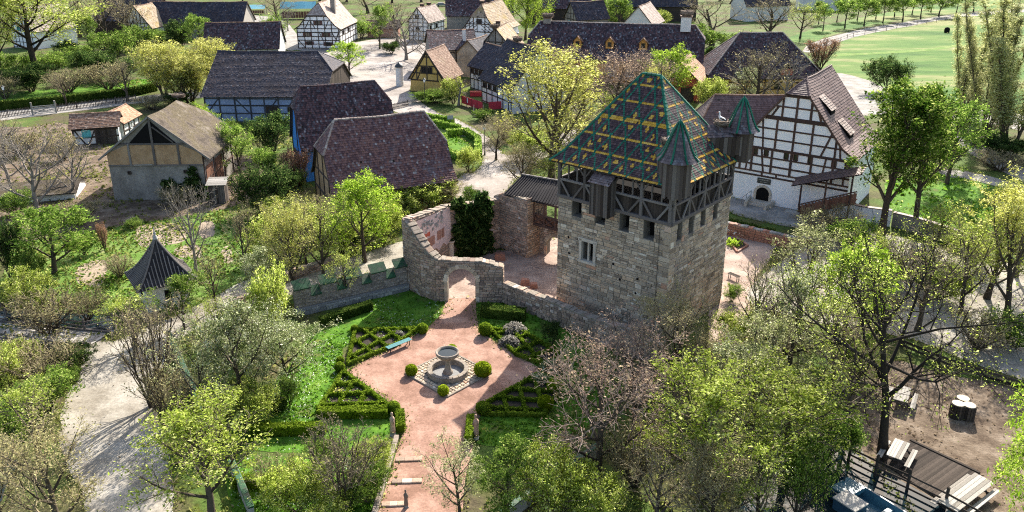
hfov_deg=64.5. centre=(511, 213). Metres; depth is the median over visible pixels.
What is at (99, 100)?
picket fence
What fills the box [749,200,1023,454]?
tree
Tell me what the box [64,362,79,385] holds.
shrub
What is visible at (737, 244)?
flower bed
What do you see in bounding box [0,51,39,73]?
shrub
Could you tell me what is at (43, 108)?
field gate
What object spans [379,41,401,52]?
bush
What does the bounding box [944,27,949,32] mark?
hay feeder
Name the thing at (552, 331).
shrub
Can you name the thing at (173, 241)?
vegetable bed
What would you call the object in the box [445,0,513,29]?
dark barn
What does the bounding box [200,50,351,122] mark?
timbered barn
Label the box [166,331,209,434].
parapet wall
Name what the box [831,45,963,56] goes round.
meadow trail
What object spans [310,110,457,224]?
tiled barn
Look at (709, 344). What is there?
tree
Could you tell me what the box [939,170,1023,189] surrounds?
paddock track
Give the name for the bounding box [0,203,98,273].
tree
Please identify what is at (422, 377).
cobbled square
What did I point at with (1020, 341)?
bush
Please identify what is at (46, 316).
shrub
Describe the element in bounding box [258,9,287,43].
shrub
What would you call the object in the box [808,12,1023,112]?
meadow
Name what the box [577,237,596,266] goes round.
window
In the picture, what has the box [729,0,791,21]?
house
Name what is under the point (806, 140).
white house
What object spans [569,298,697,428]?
tree
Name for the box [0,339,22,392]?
shrub
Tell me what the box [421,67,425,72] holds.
window
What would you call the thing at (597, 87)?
tree
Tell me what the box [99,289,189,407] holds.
tree
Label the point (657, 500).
tree
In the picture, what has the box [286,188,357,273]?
tree
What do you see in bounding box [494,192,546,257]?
wing wall
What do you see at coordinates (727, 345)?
tree
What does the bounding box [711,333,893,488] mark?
tree
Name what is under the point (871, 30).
avenue road
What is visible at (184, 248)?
vegetable bed
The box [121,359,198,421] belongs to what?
shrub
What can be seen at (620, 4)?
tree
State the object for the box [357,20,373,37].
bush
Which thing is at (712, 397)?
tree
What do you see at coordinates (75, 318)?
stream water
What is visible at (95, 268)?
vegetable bed
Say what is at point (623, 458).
shrub
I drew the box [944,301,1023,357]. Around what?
bush
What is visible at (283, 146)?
undergrowth
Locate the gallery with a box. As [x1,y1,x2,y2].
[503,173,558,231]
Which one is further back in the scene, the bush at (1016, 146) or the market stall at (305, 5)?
the market stall at (305, 5)
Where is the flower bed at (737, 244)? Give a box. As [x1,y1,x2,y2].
[726,229,748,252]
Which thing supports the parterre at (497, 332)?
on the bed soil at (539, 346)
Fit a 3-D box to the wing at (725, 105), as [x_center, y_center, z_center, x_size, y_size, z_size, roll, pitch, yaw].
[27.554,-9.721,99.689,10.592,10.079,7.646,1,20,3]
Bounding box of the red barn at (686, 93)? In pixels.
[665,53,707,101]
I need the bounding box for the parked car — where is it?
[436,2,444,6]
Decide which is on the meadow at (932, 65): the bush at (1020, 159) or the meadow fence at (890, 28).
the meadow fence at (890, 28)
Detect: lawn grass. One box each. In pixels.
[115,78,1004,233]
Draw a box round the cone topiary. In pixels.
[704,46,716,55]
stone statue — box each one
[389,412,395,437]
[403,489,408,508]
[472,414,478,440]
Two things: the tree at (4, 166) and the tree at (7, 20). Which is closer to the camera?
the tree at (4, 166)
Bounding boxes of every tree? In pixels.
[0,0,28,82]
[0,0,114,79]
[0,117,21,158]
[0,121,92,213]
[0,123,36,182]
[0,134,16,174]
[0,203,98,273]
[0,373,66,458]
[0,397,113,511]
[0,445,33,511]
[28,136,100,197]
[43,68,75,105]
[57,0,97,37]
[69,0,135,47]
[72,11,98,44]
[91,286,155,346]
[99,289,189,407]
[101,55,141,100]
[102,0,152,45]
[107,375,277,511]
[124,36,189,95]
[142,268,206,329]
[143,320,233,415]
[144,44,212,102]
[155,180,219,273]
[171,285,290,393]
[175,13,210,42]
[184,36,235,77]
[185,292,240,373]
[189,249,226,309]
[191,101,220,119]
[215,120,255,174]
[221,197,256,274]
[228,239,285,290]
[237,299,341,394]
[253,0,298,18]
[254,189,321,299]
[273,7,296,30]
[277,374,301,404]
[278,212,318,264]
[281,192,337,241]
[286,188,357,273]
[294,411,393,510]
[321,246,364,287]
[322,167,403,262]
[327,40,366,70]
[353,0,377,13]
[355,1,394,48]
[372,0,416,42]
[379,11,439,59]
[405,29,425,54]
[409,425,489,511]
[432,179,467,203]
[452,74,475,105]
[468,428,559,511]
[476,117,516,159]
[491,140,549,179]
[493,35,608,178]
[503,0,555,39]
[516,322,674,484]
[531,153,573,178]
[534,39,589,74]
[557,60,628,126]
[560,105,598,142]
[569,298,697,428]
[585,44,659,106]
[604,0,612,16]
[607,0,633,22]
[613,43,683,89]
[622,433,708,511]
[623,345,798,501]
[630,275,721,385]
[641,63,673,81]
[645,43,698,91]
[656,424,794,511]
[679,0,755,45]
[682,322,754,383]
[695,322,780,422]
[697,338,818,458]
[709,406,801,511]
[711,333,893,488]
[721,39,797,93]
[725,255,795,355]
[726,65,762,93]
[738,304,818,406]
[745,0,798,31]
[747,258,845,368]
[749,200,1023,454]
[757,49,817,94]
[766,208,871,313]
[785,2,824,38]
[795,287,877,395]
[802,233,905,346]
[806,303,899,429]
[812,0,828,23]
[814,3,836,29]
[831,0,849,21]
[833,0,863,27]
[836,218,927,311]
[842,76,966,235]
[850,0,870,19]
[853,0,881,25]
[873,72,972,216]
[874,0,898,22]
[887,0,916,20]
[888,227,975,331]
[909,196,980,252]
[912,0,934,18]
[922,197,1015,315]
[926,94,1000,184]
[932,0,962,16]
[946,9,1009,112]
[948,0,972,13]
[948,209,1023,299]
[955,161,1023,320]
[959,0,1023,131]
[962,0,980,11]
[970,0,1023,139]
[986,193,1023,277]
[986,380,1023,511]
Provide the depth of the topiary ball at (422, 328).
61.91 m
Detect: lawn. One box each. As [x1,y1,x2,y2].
[0,79,149,99]
[226,291,444,452]
[226,447,395,511]
[448,136,473,151]
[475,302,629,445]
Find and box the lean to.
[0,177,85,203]
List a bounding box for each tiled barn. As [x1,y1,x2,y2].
[289,80,393,181]
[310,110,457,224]
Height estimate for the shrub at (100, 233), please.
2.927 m
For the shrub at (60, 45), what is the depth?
186.08 m
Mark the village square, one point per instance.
(378, 67)
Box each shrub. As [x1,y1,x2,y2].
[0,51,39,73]
[0,61,55,91]
[0,75,23,98]
[0,131,44,154]
[0,186,36,214]
[0,213,21,277]
[0,263,63,313]
[0,327,90,380]
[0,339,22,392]
[0,358,85,414]
[0,384,28,442]
[1,286,91,337]
[1,337,43,367]
[8,245,47,282]
[19,49,72,71]
[33,134,82,159]
[35,67,101,91]
[42,199,112,224]
[49,40,79,53]
[56,44,98,55]
[56,283,108,320]
[60,47,115,79]
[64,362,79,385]
[70,234,94,254]
[74,60,133,89]
[83,27,138,58]
[95,222,107,249]
[97,254,135,277]
[100,54,141,77]
[109,23,160,50]
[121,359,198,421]
[122,216,142,227]
[128,93,167,109]
[138,28,170,42]
[153,183,192,206]
[160,90,193,104]
[163,18,195,48]
[206,314,253,343]
[221,116,240,137]
[224,159,293,213]
[225,374,285,423]
[236,206,316,264]
[237,108,289,152]
[240,443,297,495]
[243,146,284,173]
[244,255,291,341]
[247,451,335,511]
[256,194,304,219]
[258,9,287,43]
[274,166,308,194]
[279,145,312,185]
[295,481,352,511]
[299,430,344,469]
[309,204,373,256]
[338,457,394,508]
[341,223,367,250]
[348,435,397,474]
[365,195,408,240]
[382,184,432,216]
[400,179,459,210]
[462,184,488,200]
[484,110,523,139]
[505,126,565,159]
[511,432,602,511]
[540,320,560,345]
[546,453,634,511]
[569,110,601,131]
[587,413,675,488]
[597,91,613,110]
[707,305,762,343]
[723,282,744,302]
[745,295,800,342]
[757,419,842,511]
[791,206,837,237]
[792,396,871,474]
[803,35,840,69]
[817,202,871,235]
[836,333,890,390]
[845,290,922,330]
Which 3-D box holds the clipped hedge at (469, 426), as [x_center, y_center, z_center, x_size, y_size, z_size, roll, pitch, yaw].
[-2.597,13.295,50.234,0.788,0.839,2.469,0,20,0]
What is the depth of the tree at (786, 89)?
134.11 m
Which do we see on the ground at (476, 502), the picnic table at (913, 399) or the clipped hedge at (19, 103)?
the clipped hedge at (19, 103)
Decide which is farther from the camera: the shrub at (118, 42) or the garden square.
the shrub at (118, 42)
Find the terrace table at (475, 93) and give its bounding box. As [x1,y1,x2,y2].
[470,91,481,95]
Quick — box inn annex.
[478,38,565,113]
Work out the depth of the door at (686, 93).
140.54 m
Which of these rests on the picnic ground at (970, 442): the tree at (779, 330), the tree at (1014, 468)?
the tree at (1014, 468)
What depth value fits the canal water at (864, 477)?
44.86 m
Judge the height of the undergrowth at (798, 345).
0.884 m
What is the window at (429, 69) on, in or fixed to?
in the ochre house at (434, 66)
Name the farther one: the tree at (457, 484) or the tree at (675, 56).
the tree at (675, 56)
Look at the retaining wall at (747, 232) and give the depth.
79.73 m
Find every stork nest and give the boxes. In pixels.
[171,92,185,98]
[490,23,498,28]
[512,36,523,41]
[541,12,553,17]
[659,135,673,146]
[680,9,694,16]
[713,118,729,126]
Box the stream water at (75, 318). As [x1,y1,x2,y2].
[0,309,115,331]
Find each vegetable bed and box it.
[75,260,106,286]
[134,223,186,246]
[174,245,201,257]
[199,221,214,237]
[221,246,232,263]
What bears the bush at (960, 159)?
on the ground at (476, 502)
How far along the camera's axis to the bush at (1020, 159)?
101.77 m
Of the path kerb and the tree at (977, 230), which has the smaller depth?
the path kerb
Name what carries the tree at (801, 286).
on the ground at (476, 502)
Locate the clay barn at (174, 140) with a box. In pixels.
[98,100,235,199]
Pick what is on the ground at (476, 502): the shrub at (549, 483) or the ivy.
the shrub at (549, 483)
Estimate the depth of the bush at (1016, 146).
105.58 m
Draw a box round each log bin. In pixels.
[948,400,964,420]
[955,395,970,401]
[962,401,976,421]
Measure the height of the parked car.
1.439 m
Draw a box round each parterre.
[315,369,388,410]
[345,326,416,366]
[483,371,559,417]
[492,326,559,364]
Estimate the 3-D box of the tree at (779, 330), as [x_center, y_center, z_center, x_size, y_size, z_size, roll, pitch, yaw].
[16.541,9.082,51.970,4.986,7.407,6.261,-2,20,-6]
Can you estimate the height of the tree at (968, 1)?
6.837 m
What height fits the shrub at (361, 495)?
2.539 m
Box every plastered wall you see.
[845,203,891,226]
[891,211,977,242]
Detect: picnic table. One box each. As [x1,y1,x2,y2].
[876,438,917,467]
[889,385,918,410]
[930,473,998,511]
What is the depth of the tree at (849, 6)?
234.24 m
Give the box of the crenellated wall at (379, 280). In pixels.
[291,257,408,316]
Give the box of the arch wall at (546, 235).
[539,227,557,253]
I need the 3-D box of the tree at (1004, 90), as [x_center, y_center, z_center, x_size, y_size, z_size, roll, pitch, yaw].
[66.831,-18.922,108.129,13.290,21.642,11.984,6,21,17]
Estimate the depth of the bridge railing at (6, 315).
62.74 m
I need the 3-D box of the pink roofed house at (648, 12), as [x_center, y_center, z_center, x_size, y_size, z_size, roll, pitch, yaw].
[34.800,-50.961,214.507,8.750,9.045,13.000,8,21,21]
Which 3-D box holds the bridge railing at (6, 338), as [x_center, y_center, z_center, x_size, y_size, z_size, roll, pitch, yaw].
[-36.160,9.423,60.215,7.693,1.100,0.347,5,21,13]
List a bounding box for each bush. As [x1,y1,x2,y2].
[51,334,99,367]
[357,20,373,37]
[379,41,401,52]
[409,87,453,103]
[439,75,467,103]
[456,146,481,171]
[472,108,498,119]
[657,9,672,23]
[691,21,720,45]
[691,74,730,102]
[713,28,750,44]
[817,215,884,247]
[860,53,917,89]
[873,231,943,276]
[902,250,978,302]
[929,141,964,170]
[936,225,1003,267]
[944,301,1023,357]
[965,147,1023,171]
[969,129,1017,154]
[978,304,1023,349]
[980,121,1014,134]
[985,137,1023,160]
[987,179,1023,219]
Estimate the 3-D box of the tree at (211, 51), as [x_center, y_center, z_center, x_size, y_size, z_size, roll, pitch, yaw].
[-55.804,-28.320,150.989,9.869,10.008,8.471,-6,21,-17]
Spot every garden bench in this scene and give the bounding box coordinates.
[386,337,411,352]
[728,272,740,280]
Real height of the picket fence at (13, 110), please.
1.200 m
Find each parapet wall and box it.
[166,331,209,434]
[228,460,253,511]
[509,443,596,511]
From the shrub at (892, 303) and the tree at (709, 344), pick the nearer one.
the tree at (709, 344)
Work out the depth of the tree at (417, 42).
177.45 m
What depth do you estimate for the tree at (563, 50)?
138.06 m
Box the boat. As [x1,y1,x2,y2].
[828,469,905,511]
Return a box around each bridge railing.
[0,308,114,330]
[0,330,67,349]
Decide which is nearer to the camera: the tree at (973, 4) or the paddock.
the paddock
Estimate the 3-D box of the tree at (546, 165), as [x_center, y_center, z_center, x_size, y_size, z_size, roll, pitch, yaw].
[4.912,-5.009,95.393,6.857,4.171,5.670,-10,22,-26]
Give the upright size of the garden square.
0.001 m
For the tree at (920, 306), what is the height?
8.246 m
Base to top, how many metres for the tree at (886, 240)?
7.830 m
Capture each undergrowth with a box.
[0,189,862,511]
[117,78,693,209]
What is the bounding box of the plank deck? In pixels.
[875,439,979,496]
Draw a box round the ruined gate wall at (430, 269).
[402,216,503,302]
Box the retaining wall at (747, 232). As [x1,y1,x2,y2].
[727,221,813,247]
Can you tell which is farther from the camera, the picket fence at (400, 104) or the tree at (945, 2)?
the tree at (945, 2)
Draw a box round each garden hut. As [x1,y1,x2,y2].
[68,111,122,145]
[109,103,142,137]
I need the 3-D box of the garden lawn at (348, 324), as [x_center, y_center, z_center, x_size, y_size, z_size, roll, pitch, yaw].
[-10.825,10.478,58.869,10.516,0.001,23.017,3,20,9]
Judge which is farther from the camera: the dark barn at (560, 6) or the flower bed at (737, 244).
the dark barn at (560, 6)
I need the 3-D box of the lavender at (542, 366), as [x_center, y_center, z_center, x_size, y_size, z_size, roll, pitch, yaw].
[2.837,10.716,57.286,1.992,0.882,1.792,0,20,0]
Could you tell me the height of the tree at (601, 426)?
9.619 m
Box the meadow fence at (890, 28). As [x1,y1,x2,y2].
[827,17,953,44]
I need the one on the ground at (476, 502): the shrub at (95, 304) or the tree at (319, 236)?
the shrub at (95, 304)
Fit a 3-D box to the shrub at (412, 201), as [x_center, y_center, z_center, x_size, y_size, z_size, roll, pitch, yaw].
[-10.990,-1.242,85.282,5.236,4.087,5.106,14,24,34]
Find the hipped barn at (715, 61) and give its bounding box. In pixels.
[702,31,819,94]
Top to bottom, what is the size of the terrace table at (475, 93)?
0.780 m
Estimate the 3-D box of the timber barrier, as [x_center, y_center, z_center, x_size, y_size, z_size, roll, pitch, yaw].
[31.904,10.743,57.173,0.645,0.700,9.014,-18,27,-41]
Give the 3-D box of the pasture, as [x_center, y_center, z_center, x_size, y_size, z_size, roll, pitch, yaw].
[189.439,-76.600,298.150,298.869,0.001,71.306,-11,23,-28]
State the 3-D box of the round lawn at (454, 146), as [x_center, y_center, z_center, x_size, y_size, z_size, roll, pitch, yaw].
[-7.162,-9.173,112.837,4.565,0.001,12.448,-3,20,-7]
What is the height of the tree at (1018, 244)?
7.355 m
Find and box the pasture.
[789,0,1023,42]
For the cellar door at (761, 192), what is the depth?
90.34 m
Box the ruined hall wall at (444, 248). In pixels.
[401,197,499,256]
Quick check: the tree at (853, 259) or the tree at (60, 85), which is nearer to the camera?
the tree at (853, 259)
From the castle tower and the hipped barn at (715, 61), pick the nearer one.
the castle tower
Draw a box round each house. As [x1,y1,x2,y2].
[121,2,164,41]
[294,0,357,48]
[407,2,445,40]
[407,44,463,92]
[424,29,475,61]
[462,0,519,37]
[484,20,523,45]
[527,15,705,84]
[563,0,609,21]
[623,1,664,23]
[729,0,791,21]
[731,64,881,218]
[795,0,845,10]
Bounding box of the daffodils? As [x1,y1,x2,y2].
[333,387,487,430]
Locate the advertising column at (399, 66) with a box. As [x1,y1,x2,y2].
[395,62,403,86]
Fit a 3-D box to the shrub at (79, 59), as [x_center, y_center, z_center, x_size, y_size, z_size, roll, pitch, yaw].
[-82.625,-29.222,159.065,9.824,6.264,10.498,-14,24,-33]
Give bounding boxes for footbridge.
[0,320,109,344]
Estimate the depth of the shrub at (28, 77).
146.79 m
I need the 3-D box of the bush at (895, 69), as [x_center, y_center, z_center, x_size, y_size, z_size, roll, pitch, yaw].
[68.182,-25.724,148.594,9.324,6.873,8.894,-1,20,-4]
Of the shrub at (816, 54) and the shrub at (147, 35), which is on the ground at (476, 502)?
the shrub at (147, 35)
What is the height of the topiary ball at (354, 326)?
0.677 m
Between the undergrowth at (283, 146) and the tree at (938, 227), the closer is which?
the tree at (938, 227)
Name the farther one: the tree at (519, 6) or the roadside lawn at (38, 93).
the tree at (519, 6)
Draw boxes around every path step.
[381,501,403,506]
[392,478,421,483]
[395,456,421,461]
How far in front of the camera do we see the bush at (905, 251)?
71.29 m
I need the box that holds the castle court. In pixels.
[449,238,557,298]
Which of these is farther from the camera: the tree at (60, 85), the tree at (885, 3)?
the tree at (885, 3)
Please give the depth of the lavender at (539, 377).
55.56 m
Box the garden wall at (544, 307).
[502,281,665,365]
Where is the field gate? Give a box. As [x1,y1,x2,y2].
[30,100,56,114]
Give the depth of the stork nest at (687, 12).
152.56 m
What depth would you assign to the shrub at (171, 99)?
136.11 m
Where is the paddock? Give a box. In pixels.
[884,172,1018,238]
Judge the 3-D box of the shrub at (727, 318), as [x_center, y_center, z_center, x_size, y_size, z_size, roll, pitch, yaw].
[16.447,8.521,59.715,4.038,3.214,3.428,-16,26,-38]
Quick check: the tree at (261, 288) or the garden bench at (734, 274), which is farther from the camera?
the garden bench at (734, 274)
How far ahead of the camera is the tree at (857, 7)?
251.63 m
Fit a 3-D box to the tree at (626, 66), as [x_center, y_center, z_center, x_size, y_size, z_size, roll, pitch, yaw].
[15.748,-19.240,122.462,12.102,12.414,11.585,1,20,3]
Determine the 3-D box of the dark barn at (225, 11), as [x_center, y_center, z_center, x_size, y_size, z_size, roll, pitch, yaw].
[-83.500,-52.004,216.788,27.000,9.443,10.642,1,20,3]
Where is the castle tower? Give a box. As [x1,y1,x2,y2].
[549,53,759,341]
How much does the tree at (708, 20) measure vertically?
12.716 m
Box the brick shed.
[367,20,400,37]
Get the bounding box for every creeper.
[159,176,209,201]
[186,165,200,188]
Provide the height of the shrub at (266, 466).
2.714 m
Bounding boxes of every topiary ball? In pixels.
[270,395,287,411]
[334,361,344,372]
[336,356,344,362]
[350,324,358,331]
[387,400,400,414]
[405,364,417,375]
[416,323,427,334]
[437,384,448,396]
[473,361,491,377]
[475,400,489,415]
[478,322,492,335]
[537,394,553,409]
[547,378,561,392]
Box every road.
[0,92,202,120]
[747,232,1023,379]
[803,9,1023,51]
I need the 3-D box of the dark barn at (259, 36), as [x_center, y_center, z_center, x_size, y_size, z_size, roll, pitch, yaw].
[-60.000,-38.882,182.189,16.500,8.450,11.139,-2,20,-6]
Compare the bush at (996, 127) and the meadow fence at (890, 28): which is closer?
the bush at (996, 127)
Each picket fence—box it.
[0,107,31,117]
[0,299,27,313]
[56,95,135,110]
[392,100,407,108]
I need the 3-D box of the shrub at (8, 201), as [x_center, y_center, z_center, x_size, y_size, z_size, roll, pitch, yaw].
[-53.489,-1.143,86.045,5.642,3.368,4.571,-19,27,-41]
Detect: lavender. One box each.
[392,330,402,335]
[498,334,520,347]
[503,321,526,335]
[530,372,549,384]
[538,358,565,374]
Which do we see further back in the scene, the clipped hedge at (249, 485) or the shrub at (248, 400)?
the shrub at (248, 400)
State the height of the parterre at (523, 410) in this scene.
0.598 m
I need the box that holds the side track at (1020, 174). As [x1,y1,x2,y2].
[957,136,1023,180]
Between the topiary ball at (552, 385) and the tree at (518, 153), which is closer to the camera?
the topiary ball at (552, 385)
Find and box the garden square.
[347,298,538,511]
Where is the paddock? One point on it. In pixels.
(935, 191)
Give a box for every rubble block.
[495,252,505,260]
[520,278,529,285]
[530,282,537,288]
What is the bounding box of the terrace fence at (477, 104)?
[461,95,500,109]
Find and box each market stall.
[250,5,266,13]
[280,1,315,17]
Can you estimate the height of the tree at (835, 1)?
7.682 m
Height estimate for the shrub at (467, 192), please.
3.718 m
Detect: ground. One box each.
[0,0,1023,511]
[850,358,1023,511]
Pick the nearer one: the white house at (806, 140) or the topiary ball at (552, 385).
the topiary ball at (552, 385)
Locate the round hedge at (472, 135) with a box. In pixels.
[441,127,482,161]
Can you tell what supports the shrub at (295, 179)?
on the ground at (476, 502)
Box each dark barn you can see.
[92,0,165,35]
[147,1,255,38]
[203,21,286,61]
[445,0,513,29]
[527,0,591,23]
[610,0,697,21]
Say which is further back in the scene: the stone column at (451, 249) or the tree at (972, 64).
the tree at (972, 64)
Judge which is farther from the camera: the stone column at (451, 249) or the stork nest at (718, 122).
the stone column at (451, 249)
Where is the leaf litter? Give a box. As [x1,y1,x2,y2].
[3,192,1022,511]
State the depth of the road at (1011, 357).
66.27 m
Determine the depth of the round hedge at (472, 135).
115.65 m
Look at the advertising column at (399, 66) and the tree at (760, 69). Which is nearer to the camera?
the tree at (760, 69)
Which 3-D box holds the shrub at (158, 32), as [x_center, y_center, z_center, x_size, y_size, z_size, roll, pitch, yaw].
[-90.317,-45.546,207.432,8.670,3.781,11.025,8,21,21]
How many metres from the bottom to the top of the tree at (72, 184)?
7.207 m
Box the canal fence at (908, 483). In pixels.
[847,447,993,511]
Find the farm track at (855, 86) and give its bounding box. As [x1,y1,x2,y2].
[837,73,1022,128]
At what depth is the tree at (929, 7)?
256.20 m
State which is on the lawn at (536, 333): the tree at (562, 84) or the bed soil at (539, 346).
the bed soil at (539, 346)
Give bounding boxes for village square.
[296,38,586,197]
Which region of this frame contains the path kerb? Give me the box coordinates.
[372,435,398,511]
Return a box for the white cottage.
[8,2,77,48]
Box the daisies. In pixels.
[229,295,445,511]
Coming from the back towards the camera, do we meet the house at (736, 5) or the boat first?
the house at (736, 5)
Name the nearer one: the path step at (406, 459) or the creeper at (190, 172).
the path step at (406, 459)
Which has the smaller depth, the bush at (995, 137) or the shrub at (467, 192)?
the shrub at (467, 192)
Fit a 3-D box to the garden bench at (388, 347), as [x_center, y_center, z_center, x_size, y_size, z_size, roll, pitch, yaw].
[-8.376,9.816,60.039,2.109,0.482,0.435,-17,26,-39]
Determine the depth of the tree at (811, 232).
63.08 m
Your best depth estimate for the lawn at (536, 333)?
53.19 m
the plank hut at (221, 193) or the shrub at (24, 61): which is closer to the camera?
the plank hut at (221, 193)
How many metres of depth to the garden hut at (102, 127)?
113.92 m
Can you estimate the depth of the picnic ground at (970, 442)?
50.97 m
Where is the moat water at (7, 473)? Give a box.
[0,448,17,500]
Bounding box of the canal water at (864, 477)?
[736,432,950,511]
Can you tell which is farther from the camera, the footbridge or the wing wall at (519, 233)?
the wing wall at (519, 233)
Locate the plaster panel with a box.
[416,208,450,249]
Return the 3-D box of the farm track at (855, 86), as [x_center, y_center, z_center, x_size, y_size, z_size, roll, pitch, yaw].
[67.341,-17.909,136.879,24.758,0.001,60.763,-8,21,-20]
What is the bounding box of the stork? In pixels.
[719,111,726,120]
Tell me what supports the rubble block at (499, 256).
on the castle court
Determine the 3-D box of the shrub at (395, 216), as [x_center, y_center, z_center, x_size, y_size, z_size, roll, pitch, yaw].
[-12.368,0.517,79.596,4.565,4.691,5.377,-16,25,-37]
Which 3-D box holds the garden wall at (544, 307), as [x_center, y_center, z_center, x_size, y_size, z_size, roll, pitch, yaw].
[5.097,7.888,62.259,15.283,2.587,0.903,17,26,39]
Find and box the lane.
[59,241,402,511]
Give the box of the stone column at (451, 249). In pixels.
[449,240,454,256]
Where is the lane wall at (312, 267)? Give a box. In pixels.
[216,255,340,318]
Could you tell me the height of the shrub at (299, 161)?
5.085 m
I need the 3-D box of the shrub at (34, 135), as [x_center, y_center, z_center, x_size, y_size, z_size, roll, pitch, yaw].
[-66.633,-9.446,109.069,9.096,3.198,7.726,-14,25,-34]
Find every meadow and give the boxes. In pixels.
[3,210,260,313]
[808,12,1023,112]
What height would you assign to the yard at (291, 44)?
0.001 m
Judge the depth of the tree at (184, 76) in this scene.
137.67 m
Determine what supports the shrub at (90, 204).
on the farm yard at (106, 212)
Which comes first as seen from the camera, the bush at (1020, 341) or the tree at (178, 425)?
the tree at (178, 425)
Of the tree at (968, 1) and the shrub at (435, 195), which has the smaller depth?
the shrub at (435, 195)
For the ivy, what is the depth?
74.99 m
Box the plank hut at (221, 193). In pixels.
[205,177,228,203]
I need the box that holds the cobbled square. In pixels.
[404,355,491,396]
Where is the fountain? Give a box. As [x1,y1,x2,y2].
[427,345,468,383]
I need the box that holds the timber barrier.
[900,339,1023,388]
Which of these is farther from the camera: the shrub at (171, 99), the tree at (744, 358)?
the shrub at (171, 99)
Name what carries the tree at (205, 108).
on the ground at (476, 502)
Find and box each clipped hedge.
[0,83,157,109]
[232,471,325,489]
[248,420,326,437]
[316,406,405,432]
[318,299,373,327]
[426,112,461,128]
[464,412,474,442]
[479,302,526,321]
[728,218,775,230]
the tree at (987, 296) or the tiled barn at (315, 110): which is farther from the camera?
the tiled barn at (315, 110)
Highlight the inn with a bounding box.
[466,42,500,90]
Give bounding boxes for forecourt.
[729,198,877,231]
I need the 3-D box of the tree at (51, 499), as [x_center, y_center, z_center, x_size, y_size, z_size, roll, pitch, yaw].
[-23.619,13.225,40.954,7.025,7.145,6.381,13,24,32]
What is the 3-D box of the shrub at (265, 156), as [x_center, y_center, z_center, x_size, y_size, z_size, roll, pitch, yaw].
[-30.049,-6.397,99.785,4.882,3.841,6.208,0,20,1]
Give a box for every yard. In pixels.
[0,123,109,182]
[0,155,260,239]
[254,15,297,50]
[708,235,774,345]
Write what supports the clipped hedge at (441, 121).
on the house garden
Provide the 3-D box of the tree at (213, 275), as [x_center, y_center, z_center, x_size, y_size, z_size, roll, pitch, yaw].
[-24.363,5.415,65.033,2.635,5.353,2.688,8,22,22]
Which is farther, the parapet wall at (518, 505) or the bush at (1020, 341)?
the bush at (1020, 341)
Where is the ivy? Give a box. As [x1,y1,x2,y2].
[448,190,495,257]
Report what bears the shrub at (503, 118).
on the ground at (476, 502)
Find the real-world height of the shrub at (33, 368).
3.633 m
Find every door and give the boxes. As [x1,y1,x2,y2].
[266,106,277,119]
[681,87,693,101]
[753,185,771,201]
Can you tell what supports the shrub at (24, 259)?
on the garden meadow at (140, 253)
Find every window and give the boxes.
[81,130,90,137]
[164,289,171,298]
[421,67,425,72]
[427,67,431,73]
[476,19,481,23]
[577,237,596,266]
[753,147,757,154]
[763,149,768,156]
[783,152,788,159]
[793,154,797,160]
[807,156,812,163]
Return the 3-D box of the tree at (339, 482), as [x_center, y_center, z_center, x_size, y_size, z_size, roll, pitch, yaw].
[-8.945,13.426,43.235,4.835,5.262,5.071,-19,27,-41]
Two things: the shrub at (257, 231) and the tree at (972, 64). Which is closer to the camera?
the shrub at (257, 231)
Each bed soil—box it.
[325,376,376,402]
[353,331,407,356]
[491,382,552,411]
[502,333,552,359]
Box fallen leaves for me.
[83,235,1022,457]
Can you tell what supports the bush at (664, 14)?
on the ground at (476, 502)
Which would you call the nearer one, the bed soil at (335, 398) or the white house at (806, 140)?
the bed soil at (335, 398)
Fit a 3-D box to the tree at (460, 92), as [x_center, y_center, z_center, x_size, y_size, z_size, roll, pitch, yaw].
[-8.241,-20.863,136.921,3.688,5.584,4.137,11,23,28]
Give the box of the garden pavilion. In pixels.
[124,227,198,312]
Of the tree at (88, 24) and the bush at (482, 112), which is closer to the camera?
the bush at (482, 112)
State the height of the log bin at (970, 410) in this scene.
1.070 m
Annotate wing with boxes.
[454,34,487,76]
[696,94,783,173]
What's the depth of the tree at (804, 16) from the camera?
212.49 m
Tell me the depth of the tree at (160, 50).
143.44 m

